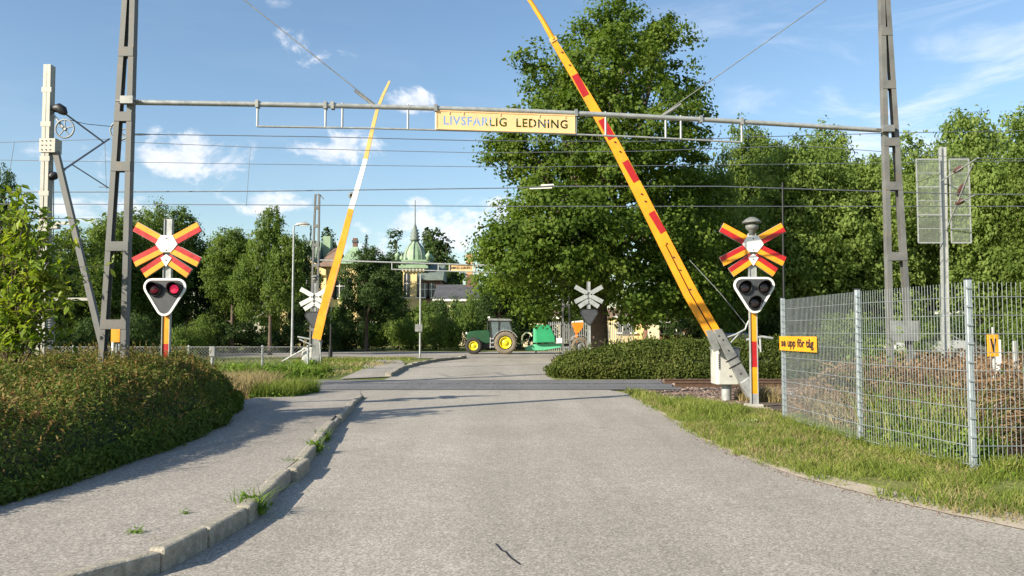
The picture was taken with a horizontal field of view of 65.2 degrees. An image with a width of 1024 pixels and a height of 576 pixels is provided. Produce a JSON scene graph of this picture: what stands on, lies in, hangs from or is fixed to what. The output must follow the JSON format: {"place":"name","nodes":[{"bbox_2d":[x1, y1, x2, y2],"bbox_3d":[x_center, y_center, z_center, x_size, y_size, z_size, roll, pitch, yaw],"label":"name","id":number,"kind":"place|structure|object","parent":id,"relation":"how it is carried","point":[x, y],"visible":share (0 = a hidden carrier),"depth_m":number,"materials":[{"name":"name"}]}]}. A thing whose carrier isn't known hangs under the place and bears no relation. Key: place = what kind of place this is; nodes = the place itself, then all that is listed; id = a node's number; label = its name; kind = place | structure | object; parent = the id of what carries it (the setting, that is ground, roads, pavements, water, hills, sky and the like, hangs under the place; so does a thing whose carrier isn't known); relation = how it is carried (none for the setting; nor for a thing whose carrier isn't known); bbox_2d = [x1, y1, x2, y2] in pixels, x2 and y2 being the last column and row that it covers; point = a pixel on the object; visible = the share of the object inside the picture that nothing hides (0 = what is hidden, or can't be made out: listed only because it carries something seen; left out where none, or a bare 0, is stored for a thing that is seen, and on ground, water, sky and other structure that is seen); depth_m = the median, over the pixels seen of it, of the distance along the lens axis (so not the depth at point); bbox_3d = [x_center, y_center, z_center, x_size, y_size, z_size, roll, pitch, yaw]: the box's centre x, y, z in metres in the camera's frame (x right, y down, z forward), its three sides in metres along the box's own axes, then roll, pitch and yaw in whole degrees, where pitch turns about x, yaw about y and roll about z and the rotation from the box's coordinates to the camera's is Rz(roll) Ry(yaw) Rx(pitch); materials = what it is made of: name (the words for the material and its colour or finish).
{"place":"outdoors","nodes":[
{"label":"outdoors","id":0,"kind":"place"},
{"bbox_2d":[395,200,447,343],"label":"tower house","id":1,"kind":"structure","parent":0,"point":[414,251],"depth_m":103.76,"materials":[{"name":"yellow paint"}]},
{"bbox_2d":[432,275,478,345],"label":"grey roofed house","id":2,"kind":"structure","parent":0,"point":[445,291],"depth_m":89.86,"materials":[{"name":"beige paint"}]},
{"bbox_2d":[0,139,1023,158],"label":"overhead wire","id":3,"kind":"object","parent":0,"point":[532,152],"visible":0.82,"depth_m":22.70,"materials":[{"name":"metal"}]},
{"bbox_2d":[0,0,1023,332],"label":"sky","id":4,"kind":"structure","parent":0,"point":[948,54],"materials":[{"name":"blue"}]},
{"bbox_2d":[146,352,991,357],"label":"cross road","id":5,"kind":"structure","parent":0,"point":[515,355],"depth_m":53.31,"materials":[{"name":"asphalt"}]},
{"bbox_2d":[465,317,524,353],"bbox_3d":[-1.177,3.254,54.904,4.109,2.561,2.460,0,-3,0],"label":"tractor","id":6,"kind":"object","parent":5,"relation":"on","point":[479,341],"visible":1,"depth_m":54.16,"materials":[{"name":"green paint"}]},
{"bbox_2d":[129,339,1023,416],"bbox_3d":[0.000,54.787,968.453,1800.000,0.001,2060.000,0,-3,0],"label":"ground","id":7,"kind":"structure","parent":0,"point":[342,375],"depth_m":45.96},
{"bbox_2d":[0,162,33,323],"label":"broadleaf tree","id":8,"kind":"object","parent":7,"relation":"on","point":[7,177],"visible":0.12,"depth_m":36.14,"materials":[{"name":"green plant"}]},
{"bbox_2d":[23,250,84,350],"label":"broadleaf tree","id":9,"kind":"object","parent":7,"relation":"on","point":[71,271],"visible":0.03,"depth_m":47.55,"materials":[{"name":"green plant"}]},
{"bbox_2d":[0,184,115,387],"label":"young tree","id":10,"kind":"object","parent":7,"relation":"on","point":[32,277],"visible":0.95,"depth_m":11.11,"materials":[{"name":"green plant"}]},
{"bbox_2d":[36,64,109,355],"bbox_3d":[-10.464,-1.343,20.667,2.465,8.102,3.325,0,-3,0],"label":"catenary mast","id":11,"kind":"object","parent":7,"relation":"on","point":[50,147],"visible":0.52,"depth_m":19.41,"materials":[{"name":"metal"}]},
{"bbox_2d":[109,122,151,139],"bbox_3d":[-9.924,-4.086,20.803,1.035,0.539,0.138,1,-3,-11],"label":"tension wheel","id":12,"kind":"object","parent":11,"relation":"attached to","point":[124,138],"visible":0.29,"depth_m":20.75,"materials":[{"name":"metal"}]},
{"bbox_2d":[152,130,1023,141],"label":"overhead wire","id":13,"kind":"object","parent":12,"relation":"attached to","point":[563,141],"visible":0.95,"depth_m":22.75,"materials":[{"name":"metal"}]},
{"bbox_2d":[71,316,119,351],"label":"shrub","id":14,"kind":"object","parent":7,"relation":"on","point":[88,335],"visible":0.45,"depth_m":42.84,"materials":[{"name":"green plant"}]},
{"bbox_2d":[52,226,142,336],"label":"broadleaf tree","id":15,"kind":"object","parent":7,"relation":"on","point":[97,283],"visible":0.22,"depth_m":51.62,"materials":[{"name":"green plant"}]},
{"bbox_2d":[62,207,183,351],"bbox_3d":[-27.814,-0.567,55.473,8.114,10.962,7.376,0,-3,5],"label":"broadleaf tree","id":16,"kind":"object","parent":7,"relation":"on","point":[139,245],"visible":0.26,"depth_m":55.83,"materials":[{"name":"green plant"}]},
{"bbox_2d":[0,340,246,505],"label":"shrub","id":17,"kind":"object","parent":7,"relation":"on","point":[67,418],"visible":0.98,"depth_m":8.94,"materials":[{"name":"green plant"}]},
{"bbox_2d":[109,310,157,351],"bbox_3d":[-21.550,2.739,46.019,3.428,2.982,3.556,-1,-3,19],"label":"shrub","id":18,"kind":"object","parent":7,"relation":"on","point":[139,331],"visible":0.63,"depth_m":44.99,"materials":[{"name":"green plant"}]},
{"bbox_2d":[2,345,308,367],"bbox_3d":[-13.332,2.517,27.892,12.504,1.038,0.104,0,-3,0],"label":"chain link fence","id":19,"kind":"object","parent":7,"relation":"on","point":[262,351],"visible":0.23,"depth_m":27.87,"materials":[{"name":"metal"}]},
{"bbox_2d":[132,219,201,358],"bbox_3d":[-6.468,0.529,14.946,1.317,3.665,0.475,0,-3,0],"label":"crossing signal","id":20,"kind":"object","parent":7,"relation":"on","point":[165,293],"visible":0.88,"depth_m":14.96,"materials":[{"name":"yellow paint"}]},
{"bbox_2d":[132,195,207,351],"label":"broadleaf tree","id":21,"kind":"object","parent":7,"relation":"on","point":[158,216],"visible":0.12,"depth_m":59.88,"materials":[{"name":"green plant"}]},
{"bbox_2d":[0,390,360,575],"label":"footpath","id":22,"kind":"structure","parent":7,"relation":"on","point":[85,522],"depth_m":6.81,"materials":[{"name":"asphalt"}]},
{"bbox_2d":[171,317,207,356],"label":"shrub","id":23,"kind":"object","parent":7,"relation":"on","point":[182,336],"visible":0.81,"depth_m":43.64,"materials":[{"name":"green plant"}]},
{"bbox_2d":[183,313,221,355],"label":"shrub","id":24,"kind":"object","parent":7,"relation":"on","point":[203,328],"visible":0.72,"depth_m":49.44,"materials":[{"name":"green plant"}]},
{"bbox_2d":[51,395,362,575],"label":"kerb","id":25,"kind":"structure","parent":7,"relation":"on","point":[164,556],"depth_m":5.61,"materials":[{"name":"stone"}]},
{"bbox_2d":[172,238,245,351],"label":"broadleaf tree","id":26,"kind":"object","parent":7,"relation":"on","point":[197,291],"visible":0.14,"depth_m":61.23,"materials":[{"name":"green plant"}]},
{"bbox_2d":[196,225,264,353],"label":"broadleaf tree","id":27,"kind":"object","parent":7,"relation":"on","point":[226,256],"visible":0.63,"depth_m":55.51,"materials":[{"name":"green plant"}]},
{"bbox_2d":[210,318,258,353],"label":"shrub","id":28,"kind":"object","parent":7,"relation":"on","point":[224,334],"visible":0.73,"depth_m":55.92,"materials":[{"name":"green plant"}]},
{"bbox_2d":[192,480,293,516],"bbox_3d":[-2.149,1.728,6.483,0.740,0.272,0.507,2,-4,-38],"label":"weed tuft","id":29,"kind":"object","parent":7,"relation":"on","point":[261,509],"visible":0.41,"depth_m":6.54,"materials":[{"name":"green plant"}]},
{"bbox_2d":[227,325,275,352],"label":"shrub","id":30,"kind":"object","parent":7,"relation":"on","point":[259,341],"visible":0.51,"depth_m":57.39,"materials":[{"name":"green plant"}]},
{"bbox_2d":[220,367,291,398],"bbox_3d":[-6.874,2.306,19.561,3.018,0.600,3.809,0,-3,0],"label":"weed patch","id":31,"kind":"object","parent":7,"relation":"on","point":[244,379],"visible":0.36,"depth_m":18.89,"materials":[{"name":"beige plant"}]},
{"bbox_2d":[224,205,306,354],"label":"linden tree","id":32,"kind":"object","parent":7,"relation":"on","point":[270,257],"visible":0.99,"depth_m":51.40,"materials":[{"name":"green plant"}]},
{"bbox_2d":[206,357,335,379],"bbox_3d":[-8.506,2.785,27.751,4.699,0.655,5.876,0,-3,0],"label":"weed patch","id":33,"kind":"object","parent":7,"relation":"on","point":[302,368],"visible":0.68,"depth_m":26.40,"materials":[{"name":"green plant"}]},
{"bbox_2d":[246,375,326,398],"bbox_3d":[-5.300,2.355,19.088,1.402,0.478,2.860,0,-3,6],"label":"weed patch","id":34,"kind":"object","parent":7,"relation":"on","point":[293,387],"visible":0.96,"depth_m":18.49,"materials":[{"name":"green plant"}]},
{"bbox_2d":[274,321,311,351],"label":"shrub","id":35,"kind":"object","parent":7,"relation":"on","point":[286,339],"visible":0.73,"depth_m":59.48,"materials":[{"name":"green plant"}]},
{"bbox_2d":[285,235,324,348],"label":"broadleaf tree","id":36,"kind":"object","parent":7,"relation":"on","point":[299,311],"visible":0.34,"depth_m":63.45,"materials":[{"name":"green plant"}]},
{"bbox_2d":[201,356,413,377],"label":"lawn grass","id":37,"kind":"structure","parent":7,"relation":"on","point":[353,360],"depth_m":40.78,"materials":[{"name":"plant"}]},
{"bbox_2d":[299,275,324,346],"bbox_3d":[-8.886,1.456,35.974,1.368,4.123,0.380,0,-3,0],"label":"crossing signal","id":38,"kind":"object","parent":7,"relation":"on","point":[314,298],"visible":0.75,"depth_m":35.94,"materials":[{"name":"metal"}]},
{"bbox_2d":[298,321,342,351],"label":"shrub","id":39,"kind":"object","parent":7,"relation":"on","point":[325,339],"visible":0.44,"depth_m":61.67,"materials":[{"name":"green plant"}]},
{"bbox_2d":[280,236,362,342],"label":"villa","id":40,"kind":"object","parent":7,"relation":"on","point":[327,251],"visible":0.12,"depth_m":92.28,"materials":[{"name":"yellow paint"}]},
{"bbox_2d":[281,81,390,364],"bbox_3d":[-6.920,-2.413,31.773,4.220,11.662,0.786,0,-3,7],"label":"crossing barrier","id":41,"kind":"object","parent":7,"relation":"on","point":[314,351],"visible":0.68,"depth_m":31.45,"materials":[{"name":"metal"}]},
{"bbox_2d":[216,354,466,378],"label":"sidewalk","id":42,"kind":"structure","parent":7,"relation":"on","point":[382,370],"depth_m":37.85,"materials":[{"name":"concrete"}]},
{"bbox_2d":[335,242,411,351],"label":"linden tree","id":43,"kind":"object","parent":7,"relation":"on","point":[376,292],"visible":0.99,"depth_m":61.60,"materials":[{"name":"green plant"}]},
{"bbox_2d":[357,316,405,349],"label":"shrub","id":44,"kind":"object","parent":7,"relation":"on","point":[376,333],"visible":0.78,"depth_m":66.96,"materials":[{"name":"green plant"}]},
{"bbox_2d":[383,228,404,306],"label":"columnar tree","id":45,"kind":"object","parent":7,"relation":"on","point":[400,273],"visible":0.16,"depth_m":119.50,"materials":[{"name":"green plant"}]},
{"bbox_2d":[381,316,418,350],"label":"shrub","id":46,"kind":"object","parent":7,"relation":"on","point":[399,332],"visible":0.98,"depth_m":65.08,"materials":[{"name":"green plant"}]},
{"bbox_2d":[386,298,434,349],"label":"shrub","id":47,"kind":"object","parent":7,"relation":"on","point":[426,308],"visible":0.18,"depth_m":69.59,"materials":[{"name":"green plant"}]},
{"bbox_2d":[412,305,453,349],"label":"shrub","id":48,"kind":"object","parent":7,"relation":"on","point":[430,328],"visible":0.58,"depth_m":67.36,"materials":[{"name":"green plant"}]},
{"bbox_2d":[309,194,570,358],"bbox_3d":[-3.677,-0.531,41.091,13.743,8.675,0.500,0,-3,0],"label":"warning gantry","id":49,"kind":"object","parent":7,"relation":"on","point":[453,267],"visible":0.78,"depth_m":41.10,"materials":[{"name":"metal"}]},
{"bbox_2d":[424,227,458,284],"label":"columnar tree","id":50,"kind":"object","parent":7,"relation":"on","point":[439,250],"visible":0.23,"depth_m":119.50,"materials":[{"name":"green plant"}]},
{"bbox_2d":[430,293,464,348],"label":"shrub","id":51,"kind":"object","parent":7,"relation":"on","point":[438,307],"visible":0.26,"depth_m":73.92,"materials":[{"name":"green plant"}]},
{"bbox_2d":[428,314,483,350],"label":"shrub","id":52,"kind":"object","parent":7,"relation":"on","point":[453,334],"visible":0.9,"depth_m":65.25,"materials":[{"name":"green plant"}]},
{"bbox_2d":[447,291,486,336],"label":"shrub","id":53,"kind":"object","parent":7,"relation":"on","point":[467,309],"visible":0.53,"depth_m":70.45,"materials":[{"name":"green plant"}]},
{"bbox_2d":[287,380,681,388],"bbox_3d":[-1.050,2.745,22.809,11.300,0.001,4.150,0,-3,0],"label":"crossing surface","id":54,"kind":"object","parent":7,"relation":"on","point":[490,386],"visible":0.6,"depth_m":22.28,"materials":[{"name":"asphalt"}]},
{"bbox_2d":[466,273,532,350],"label":"broadleaf tree","id":55,"kind":"object","parent":7,"relation":"on","point":[519,330],"visible":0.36,"depth_m":65.59,"materials":[{"name":"green plant"}]},
{"bbox_2d":[98,0,918,401],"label":"warning gantry","id":56,"kind":"object","parent":7,"relation":"on","point":[128,42],"visible":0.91,"depth_m":13.48,"materials":[{"name":"metal"}]},
{"bbox_2d":[289,379,789,413],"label":"ballast","id":57,"kind":"structure","parent":7,"relation":"on","point":[656,389],"depth_m":21.07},
{"bbox_2d":[317,379,833,383],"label":"steel rail","id":58,"kind":"object","parent":57,"relation":"on","point":[669,381],"visible":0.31,"depth_m":23.07,"materials":[{"name":"metal"}]},
{"bbox_2d":[719,217,786,407],"bbox_3d":[4.791,0.492,15.869,1.344,3.839,0.475,0,-3,0],"label":"crossing signal","id":59,"kind":"object","parent":57,"relation":"on","point":[753,291],"visible":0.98,"depth_m":15.88,"materials":[{"name":"yellow paint"}]},
{"bbox_2d":[641,378,955,409],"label":"gravel","id":60,"kind":"structure","parent":57,"relation":"on","point":[704,392],"depth_m":19.46,"materials":[{"name":"gravel"}]},
{"bbox_2d":[675,382,935,387],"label":"steel rail","id":61,"kind":"object","parent":57,"relation":"on","point":[695,384],"visible":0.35,"depth_m":21.59,"materials":[{"name":"metal"}]},
{"bbox_2d":[521,320,586,352],"bbox_3d":[2.976,3.426,55.095,4.751,2.369,2.000,0,-3,0],"label":"farm implement","id":62,"kind":"object","parent":7,"relation":"on","point":[544,337],"visible":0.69,"depth_m":54.29,"materials":[{"name":"green paint"}]},
{"bbox_2d":[574,282,603,348],"bbox_3d":[3.511,1.629,36.596,1.368,3.847,0.320,0,-3,0],"label":"crossing signal","id":63,"kind":"object","parent":7,"relation":"on","point":[588,314],"visible":0.95,"depth_m":36.53,"materials":[{"name":"metal"}]},
{"bbox_2d":[548,322,633,350],"bbox_3d":[6.134,3.753,61.910,6.628,2.304,0.075,0,-3,0],"label":"picket fence","id":64,"kind":"object","parent":7,"relation":"on","point":[560,324],"visible":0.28,"depth_m":61.89,"materials":[{"name":"wood"}]},
{"bbox_2d":[457,0,739,347],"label":"maple tree","id":65,"kind":"object","parent":7,"relation":"on","point":[573,247],"visible":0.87,"depth_m":41.47,"materials":[{"name":"green plant"}]},
{"bbox_2d":[527,0,772,400],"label":"crossing barrier","id":66,"kind":"object","parent":7,"relation":"on","point":[728,370],"visible":0.91,"depth_m":17.07,"materials":[{"name":"metal"}]},
{"bbox_2d":[542,332,854,378],"bbox_3d":[6.166,2.272,27.018,10.289,1.630,3.016,0,-3,0],"label":"hedge","id":67,"kind":"object","parent":7,"relation":"on","point":[662,358],"visible":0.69,"depth_m":25.93,"materials":[{"name":"green plant"}]},
{"bbox_2d":[685,144,771,339],"bbox_3d":[12.579,-1.838,47.663,6.673,13.790,6.049,1,-3,-16],"label":"broadleaf tree","id":68,"kind":"object","parent":7,"relation":"on","point":[725,324],"visible":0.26,"depth_m":46.91,"materials":[{"name":"green plant"}]},
{"bbox_2d":[713,112,797,334],"bbox_3d":[18.791,-3.936,61.017,9.027,18.827,8.207,-2,-4,36],"label":"broadleaf tree","id":69,"kind":"object","parent":7,"relation":"on","point":[758,145],"visible":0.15,"depth_m":59.85,"materials":[{"name":"green plant"}]},
{"bbox_2d":[758,306,822,339],"bbox_3d":[16.556,2.716,48.179,4.024,3.309,4.174,0,-3,-7],"label":"shrub","id":70,"kind":"object","parent":7,"relation":"on","point":[769,330],"visible":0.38,"depth_m":47.64,"materials":[{"name":"green plant"}]},
{"bbox_2d":[725,128,881,348],"bbox_3d":[17.577,-2.653,50.526,9.251,14.556,9.685,0,-3,8],"label":"broadleaf tree","id":71,"kind":"object","parent":7,"relation":"on","point":[807,241],"visible":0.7,"depth_m":48.20,"materials":[{"name":"green plant"}]},
{"bbox_2d":[624,389,1023,522],"bbox_3d":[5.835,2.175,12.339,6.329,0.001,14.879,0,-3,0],"label":"verge","id":72,"kind":"structure","parent":7,"relation":"on","point":[1007,484],"depth_m":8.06,"materials":[{"name":"plant"}]},
{"bbox_2d":[625,386,752,417],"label":"tall grass","id":73,"kind":"structure","parent":72,"relation":"on","point":[703,403],"depth_m":15.28,"materials":[{"name":"plant"}]},
{"bbox_2d":[640,400,1018,516],"bbox_3d":[3.033,2.149,11.903,1.101,0.001,11.612,0,-3,-7],"label":"dusty edge","id":74,"kind":"object","parent":72,"relation":"on","point":[851,485],"visible":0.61,"depth_m":7.74,"materials":[{"name":"sand"}]},
{"bbox_2d":[780,278,1023,469],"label":"fence","id":75,"kind":"object","parent":72,"relation":"on","point":[970,375],"visible":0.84,"depth_m":9.83,"materials":[{"name":"metal"}]},
{"bbox_2d":[779,336,816,352],"bbox_3d":[4.511,0.885,12.666,0.017,0.235,1.520,0,-3,-1],"label":"fence sign","id":76,"kind":"object","parent":75,"relation":"attached to","point":[798,343],"visible":1,"depth_m":12.59,"materials":[{"name":"metal"}]},
{"bbox_2d":[947,508,1023,528],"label":"sand patch","id":77,"kind":"object","parent":72,"relation":"on","point":[1018,524],"visible":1,"depth_m":6.41,"materials":[{"name":"sand"}]},
{"bbox_2d":[977,452,1023,476],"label":"weed patch","id":78,"kind":"object","parent":72,"relation":"on","point":[1003,464],"visible":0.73,"depth_m":8.42,"materials":[{"name":"green plant"}]},
{"bbox_2d":[796,312,861,345],"bbox_3d":[17.996,2.687,45.767,2.774,3.256,3.950,1,-3,-17],"label":"shrub","id":79,"kind":"object","parent":7,"relation":"on","point":[836,336],"visible":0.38,"depth_m":45.21,"materials":[{"name":"green plant"}]},
{"bbox_2d":[798,115,895,329],"bbox_3d":[24.128,-3.719,57.714,9.368,17.678,9.854,1,-3,-25],"label":"broadleaf tree","id":80,"kind":"object","parent":7,"relation":"on","point":[840,141],"visible":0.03,"depth_m":57.54,"materials":[{"name":"green plant"}]},
{"bbox_2d":[778,331,921,370],"bbox_3d":[11.887,2.318,28.594,5.421,1.666,3.457,0,-3,0],"label":"bush","id":81,"kind":"object","parent":7,"relation":"on","point":[867,348],"visible":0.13,"depth_m":28.09,"materials":[{"name":"green plant"}]},
{"bbox_2d":[797,145,934,353],"bbox_3d":[22.130,-2.098,50.842,7.915,14.030,8.002,-1,-3,10],"label":"broadleaf tree","id":82,"kind":"object","parent":7,"relation":"on","point":[866,280],"visible":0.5,"depth_m":48.95,"materials":[{"name":"green plant"}]},
{"bbox_2d":[848,309,885,355],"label":"shrub","id":83,"kind":"object","parent":7,"relation":"on","point":[869,326],"visible":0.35,"depth_m":45.36,"materials":[{"name":"green plant"}]},
{"bbox_2d":[759,400,1023,461],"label":"soil patch","id":84,"kind":"object","parent":7,"relation":"on","point":[772,404],"depth_m":15.38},
{"bbox_2d":[731,382,781,401],"bbox_3d":[5.347,2.265,17.312,1.219,0.438,1.148,0,-3,0],"label":"weed patch","id":85,"kind":"object","parent":84,"relation":"on","point":[764,395],"visible":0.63,"depth_m":17.09,"materials":[{"name":"beige plant"}]},
{"bbox_2d":[797,388,929,432],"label":"pale dry grass","id":86,"kind":"structure","parent":84,"relation":"on","point":[832,406],"depth_m":12.67,"materials":[{"name":"plant"}]},
{"bbox_2d":[836,326,917,410],"bbox_3d":[6.049,1.471,13.470,1.436,1.638,1.470,0,-3,0],"label":"climbing plant","id":87,"kind":"object","parent":84,"relation":"on","point":[872,355],"visible":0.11,"depth_m":13.31,"materials":[{"name":"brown plant"}]},
{"bbox_2d":[774,342,1023,458],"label":"undergrowth","id":88,"kind":"object","parent":84,"relation":"on","point":[936,375],"visible":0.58,"depth_m":11.87,"materials":[{"name":"plant"}]},
{"bbox_2d":[871,124,935,337],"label":"broadleaf tree","id":89,"kind":"object","parent":7,"relation":"on","point":[917,146],"visible":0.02,"depth_m":60.18,"materials":[{"name":"green plant"}]},
{"bbox_2d":[810,368,1022,464],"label":"weed patch","id":90,"kind":"object","parent":7,"relation":"on","point":[943,447],"visible":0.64,"depth_m":9.69,"materials":[{"name":"green plant"}]},
{"bbox_2d":[885,334,974,358],"bbox_3d":[22.827,3.195,43.891,4.320,1.460,1.820,0,-3,0],"label":"parked car","id":91,"kind":"object","parent":7,"relation":"on","point":[960,342],"visible":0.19,"depth_m":43.05,"materials":[{"name":"silver metal"}]},
{"bbox_2d":[915,147,978,372],"bbox_3d":[14.284,-0.899,25.386,1.769,7.734,3.004,0,-3,0],"label":"sign","id":92,"kind":"object","parent":7,"relation":"on","point":[943,242],"visible":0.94,"depth_m":26.46,"materials":[{"name":"metal"}]},
{"bbox_2d":[14,160,997,166],"bbox_3d":[0.746,-3.889,24.850,41.264,0.294,0.017,0,-3,0],"label":"overhead wire","id":93,"kind":"object","parent":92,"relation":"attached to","point":[479,166],"visible":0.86,"depth_m":24.84,"materials":[{"name":"metal"}]},
{"bbox_2d":[893,141,1013,335],"bbox_3d":[27.904,-2.498,51.529,8.606,14.631,7.824,-2,-4,33],"label":"broadleaf tree","id":94,"kind":"object","parent":7,"relation":"on","point":[933,272],"visible":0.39,"depth_m":50.64,"materials":[{"name":"green plant"}]},
{"bbox_2d":[919,312,1001,357],"bbox_3d":[25.509,2.720,45.672,3.856,2.982,4.000,0,-3,-8],"label":"shrub","id":95,"kind":"object","parent":7,"relation":"on","point":[954,326],"visible":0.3,"depth_m":45.64,"materials":[{"name":"green plant"}]},
{"bbox_2d":[917,104,1018,343],"bbox_3d":[32.845,-4.094,55.933,9.564,18.205,10.013,0,-3,-3],"label":"broadleaf tree","id":96,"kind":"object","parent":7,"relation":"on","point":[979,143],"visible":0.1,"depth_m":54.88,"materials":[{"name":"green plant"}]},
{"bbox_2d":[947,101,1023,350],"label":"broadleaf tree","id":97,"kind":"object","parent":7,"relation":"on","point":[993,174],"visible":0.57,"depth_m":48.83,"materials":[{"name":"green plant"}]},
{"bbox_2d":[973,314,1023,360],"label":"shrub","id":98,"kind":"object","parent":7,"relation":"on","point":[1008,331],"visible":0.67,"depth_m":43.35,"materials":[{"name":"green plant"}]},
{"bbox_2d":[990,138,1023,335],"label":"broadleaf tree","id":99,"kind":"object","parent":7,"relation":"on","point":[1018,187],"visible":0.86,"depth_m":46.95,"materials":[{"name":"green plant"}]},
{"bbox_2d":[152,358,1023,575],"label":"road","id":100,"kind":"structure","parent":0,"point":[532,482],"depth_m":6.81,"materials":[{"name":"asphalt"}]},
{"bbox_2d":[607,308,643,343],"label":"yellow house","id":101,"kind":"structure","parent":0,"point":[637,333],"depth_m":77.87,"materials":[{"name":"paint"}]},
{"bbox_3d":[-7.469,-3.164,22.667,0.096,1.671,0.013,0,-3,0],"label":"dropper","id":102,"kind":"object","parent":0,"visible":0},
{"bbox_2d":[5,186,1023,194],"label":"overhead wire","id":103,"kind":"object","parent":102,"relation":"hanging from","point":[532,187],"visible":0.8,"depth_m":22.64,"materials":[{"name":"metal"}]},
{"bbox_2d":[59,204,1023,206],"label":"overhead wire","id":104,"kind":"object","parent":102,"relation":"hanging from","point":[560,206],"visible":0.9,"depth_m":24.77,"materials":[{"name":"metal"}]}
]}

